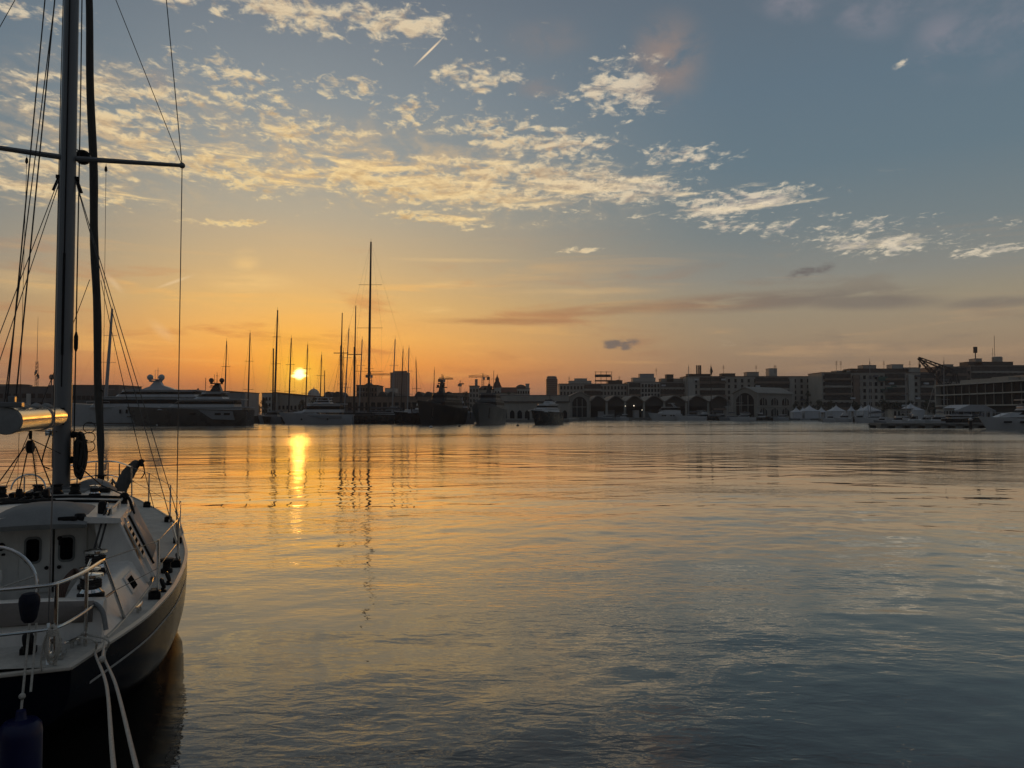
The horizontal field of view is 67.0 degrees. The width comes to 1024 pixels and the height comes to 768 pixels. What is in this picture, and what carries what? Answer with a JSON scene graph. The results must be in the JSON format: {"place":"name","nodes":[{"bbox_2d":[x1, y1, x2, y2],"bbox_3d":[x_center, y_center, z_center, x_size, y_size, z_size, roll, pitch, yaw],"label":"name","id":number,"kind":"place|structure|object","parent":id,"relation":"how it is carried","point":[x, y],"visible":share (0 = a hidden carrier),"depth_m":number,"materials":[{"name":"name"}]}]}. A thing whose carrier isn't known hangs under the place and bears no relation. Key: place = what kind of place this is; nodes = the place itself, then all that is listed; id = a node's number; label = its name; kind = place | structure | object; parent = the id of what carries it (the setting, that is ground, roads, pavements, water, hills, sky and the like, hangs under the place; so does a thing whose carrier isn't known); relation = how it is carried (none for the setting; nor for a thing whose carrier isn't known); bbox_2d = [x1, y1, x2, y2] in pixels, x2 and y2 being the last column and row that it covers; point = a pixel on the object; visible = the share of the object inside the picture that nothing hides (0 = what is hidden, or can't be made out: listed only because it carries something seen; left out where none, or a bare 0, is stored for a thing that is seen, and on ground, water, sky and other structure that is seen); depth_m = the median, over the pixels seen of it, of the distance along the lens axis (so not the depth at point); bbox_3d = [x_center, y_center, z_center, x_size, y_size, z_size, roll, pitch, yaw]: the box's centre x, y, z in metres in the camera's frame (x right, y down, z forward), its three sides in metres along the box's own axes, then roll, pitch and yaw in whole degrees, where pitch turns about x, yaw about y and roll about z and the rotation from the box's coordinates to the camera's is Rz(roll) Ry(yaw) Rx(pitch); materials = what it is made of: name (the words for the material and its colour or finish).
{"place":"outdoors","nodes":[
{"label":"outdoors","id":0,"kind":"place"},
{"bbox_2d":[0,374,53,407],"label":"warehouse","id":1,"kind":"structure","parent":0,"point":[29,394],"depth_m":330.04,"materials":[{"name":"brick"}]},
{"bbox_2d":[34,333,38,385],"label":"lattice tower","id":2,"kind":"structure","parent":0,"point":[35,373],"depth_m":380.48,"materials":[{"name":"metal"}]},
{"bbox_2d":[72,385,142,403],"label":"warehouse","id":3,"kind":"structure","parent":0,"point":[84,393],"depth_m":320.10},
{"bbox_2d":[226,392,259,414],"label":"warehouse","id":4,"kind":"structure","parent":0,"point":[253,397],"depth_m":291.12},
{"bbox_2d":[276,392,314,412],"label":"warehouse","id":5,"kind":"structure","parent":0,"point":[293,400],"depth_m":344.95,"materials":[{"name":"stone"}]},
{"bbox_2d":[308,388,319,395],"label":"domed building","id":6,"kind":"structure","parent":0,"point":[313,391],"depth_m":561.03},
{"bbox_2d":[356,383,383,395],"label":"office building","id":7,"kind":"structure","parent":0,"point":[373,390],"depth_m":330.15,"materials":[{"name":"brick"}]},
{"bbox_2d":[318,392,461,413],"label":"terminal building","id":8,"kind":"structure","parent":0,"point":[379,400],"depth_m":299.95,"materials":[{"name":"brick"}]},
{"bbox_2d":[390,371,409,395],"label":"tower block","id":9,"kind":"structure","parent":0,"point":[398,384],"depth_m":820.69,"materials":[{"name":"concrete"}]},
{"bbox_2d":[457,393,468,408],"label":"warehouse","id":10,"kind":"structure","parent":0,"point":[461,394],"depth_m":419.95,"materials":[{"name":"brick"}]},
{"bbox_2d":[469,379,479,411],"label":"house","id":11,"kind":"structure","parent":0,"point":[473,393],"depth_m":340.04,"materials":[{"name":"stone"}]},
{"bbox_2d":[493,372,516,394],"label":"church","id":12,"kind":"structure","parent":0,"point":[497,388],"depth_m":363.00,"materials":[{"name":"red stone"}]},
{"bbox_2d":[0,420,1023,767],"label":"water","id":13,"kind":"structure","parent":0,"point":[690,594],"depth_m":13.86,"materials":[{"name":"liquid"}]},
{"bbox_2d":[0,0,187,733],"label":"sailing yacht","id":14,"kind":"object","parent":13,"relation":"on","point":[99,555],"visible":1,"depth_m":9.52,"materials":[{"name":"paint"}]},
{"bbox_2d":[0,623,42,767],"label":"fender","id":15,"kind":"object","parent":14,"relation":"hanging from","point":[21,738],"visible":1,"depth_m":6.10,"materials":[{"name":"blue plastic"}]},
{"bbox_2d":[18,592,40,622],"bbox_3d":[-3.937,1.822,6.311,0.156,0.245,0.156,0,-2,0],"label":"outboard bag","id":16,"kind":"object","parent":14,"relation":"hanging from","point":[29,604],"visible":1,"depth_m":6.26,"materials":[{"name":"blue fabric"}]},
{"bbox_2d":[18,529,52,593],"bbox_3d":[-5.813,2.148,9.440,0.350,0.800,0.068,1,-2,-22],"label":"door","id":17,"kind":"structure","parent":14,"relation":"in","point":[33,544],"depth_m":9.44,"materials":[{"name":"white plastic"}]},
{"bbox_2d":[40,624,61,671],"bbox_3d":[-3.822,2.189,6.414,0.152,0.378,0.080,1,-2,-22],"label":"rope coil","id":18,"kind":"object","parent":14,"relation":"hanging from","point":[53,631],"visible":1,"depth_m":6.40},
{"bbox_2d":[54,527,86,589],"bbox_3d":[-5.470,2.153,9.580,0.350,0.800,0.068,1,-2,-22],"label":"door","id":19,"kind":"structure","parent":14,"relation":"in","point":[70,543],"depth_m":9.58,"materials":[{"name":"white plastic"}]},
{"bbox_2d":[77,635,115,767],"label":"mooring rope","id":20,"kind":"object","parent":14,"relation":"attached to","point":[102,658],"visible":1,"depth_m":4.66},
{"bbox_2d":[81,632,138,767],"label":"mooring rope","id":21,"kind":"object","parent":14,"relation":"attached to","point":[130,743],"visible":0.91,"depth_m":4.36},
{"bbox_2d":[129,503,155,557],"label":"window cover","id":22,"kind":"structure","parent":14,"relation":"in","point":[137,518],"depth_m":10.72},
{"bbox_2d":[78,309,140,395],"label":"sailing boat","id":23,"kind":"object","parent":13,"relation":"on","point":[108,362],"visible":0.19,"depth_m":226.46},
{"bbox_2d":[72,374,229,424],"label":"motor yacht","id":24,"kind":"object","parent":13,"relation":"on","point":[156,393],"visible":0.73,"depth_m":204.90,"materials":[{"name":"white"}]},
{"bbox_2d":[127,374,254,425],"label":"motor yacht","id":25,"kind":"object","parent":13,"relation":"on","point":[215,405],"visible":0.94,"depth_m":194.95,"materials":[{"name":"metal"}]},
{"bbox_2d":[221,341,231,391],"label":"sailing boat","id":26,"kind":"object","parent":13,"relation":"on","point":[226,349],"visible":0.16,"depth_m":239.32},
{"bbox_2d":[241,333,257,415],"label":"sailing boat","id":27,"kind":"object","parent":13,"relation":"on","point":[248,389],"visible":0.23,"depth_m":237.05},
{"bbox_2d":[258,411,281,423],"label":"motor boat","id":28,"kind":"object","parent":13,"relation":"on","point":[275,416],"visible":0.59,"depth_m":229.35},
{"bbox_2d":[262,310,286,423],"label":"sailing boat","id":29,"kind":"object","parent":13,"relation":"on","point":[266,420],"visible":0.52,"depth_m":236.74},
{"bbox_2d":[281,335,295,423],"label":"sailing boat","id":30,"kind":"object","parent":13,"relation":"on","point":[282,420],"visible":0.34,"depth_m":233.06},
{"bbox_2d":[300,345,311,407],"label":"sailing boat","id":31,"kind":"object","parent":13,"relation":"on","point":[307,355],"visible":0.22,"depth_m":239.09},
{"bbox_2d":[279,397,354,423],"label":"motor yacht","id":32,"kind":"object","parent":13,"relation":"on","point":[310,414],"visible":0.8,"depth_m":221.66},
{"bbox_2d":[315,354,324,413],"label":"sailing boat","id":33,"kind":"object","parent":13,"relation":"on","point":[320,381],"visible":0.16,"depth_m":237.43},
{"bbox_2d":[290,306,395,423],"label":"sailing boat","id":34,"kind":"object","parent":13,"relation":"on","point":[365,418],"visible":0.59,"depth_m":227.69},
{"bbox_2d":[320,329,372,412],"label":"sailing boat","id":35,"kind":"object","parent":13,"relation":"on","point":[346,376],"visible":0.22,"depth_m":240.30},
{"bbox_2d":[347,339,387,411],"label":"sailing boat","id":36,"kind":"object","parent":13,"relation":"on","point":[359,391],"visible":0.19,"depth_m":238.11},
{"bbox_2d":[325,242,415,423],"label":"sailing boat","id":37,"kind":"object","parent":13,"relation":"on","point":[368,387],"visible":0.36,"depth_m":232.19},
{"bbox_2d":[377,339,410,411],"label":"sailing boat","id":38,"kind":"object","parent":13,"relation":"on","point":[392,391],"visible":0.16,"depth_m":240.13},
{"bbox_2d":[396,352,405,410],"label":"sailing boat","id":39,"kind":"object","parent":13,"relation":"on","point":[402,369],"visible":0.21,"depth_m":237.15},
{"bbox_2d":[393,404,420,423],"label":"motor yacht","id":40,"kind":"object","parent":13,"relation":"on","point":[404,417],"visible":0.41,"depth_m":216.87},
{"bbox_2d":[397,351,425,408],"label":"sailing boat","id":41,"kind":"object","parent":13,"relation":"on","point":[408,378],"visible":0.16,"depth_m":240.17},
{"bbox_2d":[412,367,421,402],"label":"sailing boat","id":42,"kind":"object","parent":13,"relation":"on","point":[416,388],"visible":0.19,"depth_m":239.23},
{"bbox_2d":[411,380,470,424],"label":"ship","id":43,"kind":"object","parent":13,"relation":"on","point":[441,406],"visible":0.86,"depth_m":213.47},
{"bbox_2d":[468,378,506,424],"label":"ship","id":44,"kind":"object","parent":13,"relation":"on","point":[488,406],"visible":0.88,"depth_m":215.28},
{"bbox_2d":[528,399,563,424],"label":"motor yacht","id":45,"kind":"object","parent":13,"relation":"on","point":[547,412],"visible":0.9,"depth_m":211.34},
{"bbox_2d":[596,415,615,419],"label":"motor boat","id":46,"kind":"object","parent":13,"relation":"on","point":[607,417],"visible":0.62,"depth_m":328.70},
{"bbox_2d":[616,414,628,419],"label":"motor boat","id":47,"kind":"object","parent":13,"relation":"on","point":[622,416],"visible":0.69,"depth_m":330.00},
{"bbox_2d":[648,403,681,419],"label":"motor yacht","id":48,"kind":"object","parent":13,"relation":"on","point":[667,413],"visible":0.81,"depth_m":324.09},
{"bbox_2d":[675,364,706,419],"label":"sailing boat","id":49,"kind":"object","parent":13,"relation":"on","point":[688,416],"visible":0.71,"depth_m":320.81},
{"bbox_2d":[698,367,725,419],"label":"sailing boat","id":50,"kind":"object","parent":13,"relation":"on","point":[711,416],"visible":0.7,"depth_m":321.53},
{"bbox_2d":[718,397,735,420],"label":"sailing boat","id":51,"kind":"object","parent":13,"relation":"on","point":[726,418],"visible":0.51,"depth_m":317.46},
{"bbox_2d":[729,390,755,420],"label":"sailing boat","id":52,"kind":"object","parent":13,"relation":"on","point":[742,418],"visible":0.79,"depth_m":310.63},
{"bbox_2d":[756,413,770,419],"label":"motor boat","id":53,"kind":"object","parent":13,"relation":"on","point":[761,416],"visible":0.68,"depth_m":323.95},
{"bbox_2d":[773,414,788,419],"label":"motor boat","id":54,"kind":"object","parent":13,"relation":"on","point":[781,417],"visible":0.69,"depth_m":326.91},
{"bbox_2d":[822,415,835,421],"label":"motor boat","id":55,"kind":"object","parent":13,"relation":"on","point":[829,418],"visible":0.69,"depth_m":259.18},
{"bbox_2d":[833,413,850,421],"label":"motor boat","id":56,"kind":"object","parent":13,"relation":"on","point":[843,417],"visible":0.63,"depth_m":261.09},
{"bbox_2d":[854,361,892,422],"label":"sailing boat","id":57,"kind":"object","parent":13,"relation":"on","point":[869,419],"visible":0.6,"depth_m":239.29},
{"bbox_2d":[873,417,886,422],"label":"motor boat","id":58,"kind":"object","parent":13,"relation":"on","point":[881,420],"visible":0.51,"depth_m":195.43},
{"bbox_2d":[886,411,906,422],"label":"motor boat","id":59,"kind":"object","parent":13,"relation":"on","point":[897,419],"visible":0.55,"depth_m":177.35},
{"bbox_2d":[899,373,910,419],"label":"sailing boat","id":60,"kind":"object","parent":13,"relation":"on","point":[903,412],"visible":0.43,"depth_m":235.39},
{"bbox_2d":[902,414,920,422],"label":"motor boat","id":61,"kind":"object","parent":13,"relation":"on","point":[912,418],"visible":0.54,"depth_m":179.39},
{"bbox_2d":[915,415,932,422],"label":"motor boat","id":62,"kind":"object","parent":13,"relation":"on","point":[923,419],"visible":0.47,"depth_m":177.42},
{"bbox_2d":[868,423,984,427],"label":"pontoon","id":63,"kind":"object","parent":13,"relation":"on","point":[923,425],"visible":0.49,"depth_m":163.80,"materials":[{"name":"concrete"}]},
{"bbox_2d":[925,415,945,422],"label":"motor boat","id":64,"kind":"object","parent":13,"relation":"on","point":[936,419],"visible":0.56,"depth_m":173.35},
{"bbox_2d":[933,362,950,418],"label":"sailing boat","id":65,"kind":"object","parent":13,"relation":"on","point":[943,411],"visible":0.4,"depth_m":221.34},
{"bbox_2d":[941,412,983,422],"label":"motor boat","id":66,"kind":"object","parent":13,"relation":"on","point":[957,418],"visible":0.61,"depth_m":174.62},
{"bbox_2d":[978,404,1023,429],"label":"motor yacht","id":67,"kind":"object","parent":13,"relation":"on","point":[998,421],"visible":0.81,"depth_m":150.68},
{"bbox_2d":[0,0,1023,413],"label":"sky","id":68,"kind":"structure","parent":0,"point":[539,189],"materials":[{"name":"blue"}]},
{"bbox_2d":[516,384,529,394],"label":"house","id":69,"kind":"structure","parent":0,"point":[523,390],"depth_m":380.12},
{"bbox_2d":[500,395,569,418],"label":"warehouse","id":70,"kind":"structure","parent":0,"point":[518,406],"depth_m":284.92,"materials":[{"name":"stone"}]},
{"bbox_2d":[546,376,557,394],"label":"tower block","id":71,"kind":"structure","parent":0,"point":[551,385],"depth_m":795.59,"materials":[{"name":"concrete"}]},
{"bbox_2d":[558,371,626,397],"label":"apartment building","id":72,"kind":"structure","parent":0,"point":[611,387],"depth_m":430.18,"materials":[{"name":"stone"}]},
{"bbox_2d":[259,414,932,421],"bbox_3d":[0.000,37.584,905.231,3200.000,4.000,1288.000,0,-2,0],"label":"ground","id":73,"kind":"structure","parent":0,"point":[576,419],"depth_m":303.94,"materials":[{"name":"concrete"}]},
{"bbox_2d":[260,398,268,414],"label":"tree","id":74,"kind":"object","parent":73,"relation":"on","point":[264,411],"visible":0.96,"depth_m":317.68,"materials":[{"name":"green plant"}]},
{"bbox_2d":[262,393,278,414],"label":"waterfront house","id":75,"kind":"structure","parent":73,"relation":"on","point":[268,396],"depth_m":339.98,"materials":[{"name":"beige concrete"}]},
{"bbox_2d":[569,391,590,417],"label":"dock hall","id":76,"kind":"structure","parent":73,"relation":"on","point":[579,404],"depth_m":342.74,"materials":[{"name":"paint"}]},
{"bbox_2d":[589,395,729,417],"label":"dock shed","id":77,"kind":"structure","parent":73,"relation":"on","point":[619,406],"depth_m":345.60,"materials":[{"name":"stone"}]},
{"bbox_2d":[731,387,793,417],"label":"dock hall","id":78,"kind":"structure","parent":73,"relation":"on","point":[770,401],"depth_m":331.41,"materials":[{"name":"paint"}]},
{"bbox_2d":[790,408,802,417],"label":"pavilion tent","id":79,"kind":"object","parent":73,"relation":"on","point":[795,413],"visible":1,"depth_m":295.86,"materials":[{"name":"fabric"}]},
{"bbox_2d":[800,405,819,417],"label":"pavilion tent","id":80,"kind":"object","parent":73,"relation":"on","point":[809,411],"visible":0.97,"depth_m":295.87,"materials":[{"name":"fabric"}]},
{"bbox_2d":[812,399,825,414],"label":"tree","id":81,"kind":"object","parent":73,"relation":"on","point":[820,403],"visible":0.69,"depth_m":355.80,"materials":[{"name":"green plant"}]},
{"bbox_2d":[827,405,845,417],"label":"pavilion tent","id":82,"kind":"object","parent":73,"relation":"on","point":[836,411],"visible":0.74,"depth_m":296.13,"materials":[{"name":"fabric"}]},
{"bbox_2d":[847,406,855,417],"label":"pavilion tent","id":83,"kind":"object","parent":73,"relation":"on","point":[850,409],"visible":0.91,"depth_m":350.34,"materials":[{"name":"fabric"}]},
{"bbox_2d":[851,401,862,410],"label":"tree","id":84,"kind":"object","parent":73,"relation":"on","point":[855,405],"visible":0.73,"depth_m":358.81,"materials":[{"name":"green plant"}]},
{"bbox_2d":[856,404,881,417],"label":"pavilion tent","id":85,"kind":"object","parent":73,"relation":"on","point":[863,411],"visible":0.75,"depth_m":296.06,"materials":[{"name":"fabric"}]},
{"bbox_2d":[875,399,891,416],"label":"tree","id":86,"kind":"object","parent":73,"relation":"on","point":[884,406],"visible":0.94,"depth_m":339.52,"materials":[{"name":"green plant"}]},
{"bbox_2d":[887,409,910,418],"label":"site cabin","id":87,"kind":"object","parent":73,"relation":"on","point":[892,413],"visible":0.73,"depth_m":267.84,"materials":[{"name":"metal"}]},
{"bbox_2d":[902,402,924,418],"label":"pavilion tent","id":88,"kind":"object","parent":73,"relation":"on","point":[917,410],"visible":0.48,"depth_m":279.91,"materials":[{"name":"fabric"}]},
{"bbox_2d":[920,399,931,412],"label":"tree","id":89,"kind":"object","parent":73,"relation":"on","point":[926,401],"visible":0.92,"depth_m":345.46,"materials":[{"name":"green plant"}]},
{"bbox_2d":[917,357,959,414],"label":"harbour crane","id":90,"kind":"object","parent":73,"relation":"on","point":[924,362],"visible":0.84,"depth_m":322.09,"materials":[{"name":"metal"}]},
{"bbox_2d":[935,408,954,414],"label":"site cabin","id":91,"kind":"object","parent":73,"relation":"on","point":[948,411],"visible":0.39,"depth_m":261.85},
{"bbox_2d":[944,405,995,416],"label":"marquee","id":92,"kind":"object","parent":73,"relation":"on","point":[969,409],"visible":0.53,"depth_m":261.88,"materials":[{"name":"fabric"}]},
{"bbox_2d":[624,374,684,397],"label":"apartment building","id":93,"kind":"structure","parent":0,"point":[641,385],"depth_m":428.10,"materials":[{"name":"brick"}]},
{"bbox_2d":[679,365,808,415],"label":"apartment building","id":94,"kind":"structure","parent":0,"point":[726,384],"depth_m":424.16,"materials":[{"name":"stone"}]},
{"bbox_2d":[808,362,935,416],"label":"apartment building","id":95,"kind":"structure","parent":0,"point":[842,390],"depth_m":400.05,"materials":[{"name":"stone"}]},
{"bbox_2d":[920,364,970,407],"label":"apartment building","id":96,"kind":"structure","parent":0,"point":[964,372],"depth_m":410.34,"materials":[{"name":"concrete"}]},
{"bbox_2d":[935,375,1023,418],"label":"glass building","id":97,"kind":"structure","parent":0,"point":[1003,394],"depth_m":270.16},
{"bbox_2d":[948,396,955,404],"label":"window","id":98,"kind":"structure","parent":97,"relation":"in","point":[951,399],"depth_m":292.13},
{"bbox_2d":[955,385,962,393],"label":"window","id":99,"kind":"structure","parent":97,"relation":"in","point":[957,388],"depth_m":287.46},
{"bbox_2d":[963,395,970,404],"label":"window","id":100,"kind":"structure","parent":97,"relation":"in","point":[965,397],"depth_m":282.32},
{"bbox_2d":[970,384,976,392],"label":"window","id":101,"kind":"structure","parent":97,"relation":"in","point":[973,388],"depth_m":278.01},
{"bbox_2d":[971,395,978,404],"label":"window","id":102,"kind":"structure","parent":97,"relation":"in","point":[973,397],"depth_m":277.40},
{"bbox_2d":[978,384,986,392],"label":"window","id":103,"kind":"structure","parent":97,"relation":"in","point":[981,387],"depth_m":273.16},
{"bbox_2d":[979,394,986,403],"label":"window","id":104,"kind":"structure","parent":97,"relation":"in","point":[981,397],"depth_m":272.56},
{"bbox_2d":[987,394,993,403],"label":"window","id":105,"kind":"structure","parent":97,"relation":"in","point":[990,397],"depth_m":267.94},
{"bbox_2d":[995,394,1002,403],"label":"window","id":106,"kind":"structure","parent":97,"relation":"in","point":[998,397],"depth_m":263.47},
{"bbox_2d":[995,383,1003,391],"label":"window","id":107,"kind":"structure","parent":97,"relation":"in","point":[998,386],"depth_m":263.47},
{"bbox_2d":[1004,393,1011,403],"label":"window","id":108,"kind":"structure","parent":97,"relation":"in","point":[1007,397],"depth_m":258.63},
{"bbox_2d":[1004,382,1012,391],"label":"window","id":109,"kind":"structure","parent":97,"relation":"in","point":[1007,386],"depth_m":258.63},
{"bbox_2d":[1013,382,1020,391],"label":"window","id":110,"kind":"structure","parent":97,"relation":"in","point":[1016,385],"depth_m":253.93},
{"bbox_2d":[1013,393,1022,403],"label":"window","id":111,"kind":"structure","parent":97,"relation":"in","point":[1016,396],"depth_m":253.44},
{"bbox_2d":[959,338,1023,379],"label":"apartment building","id":112,"kind":"structure","parent":0,"point":[995,367],"depth_m":420.41,"materials":[{"name":"concrete"}]},
{"label":"water","id":113,"kind":"structure","parent":0,"visible":0},
{"bbox_2d":[462,397,474,422],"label":"motor yacht","id":114,"kind":"object","parent":113,"relation":"on","point":[471,420],"visible":0.21,"depth_m":230.79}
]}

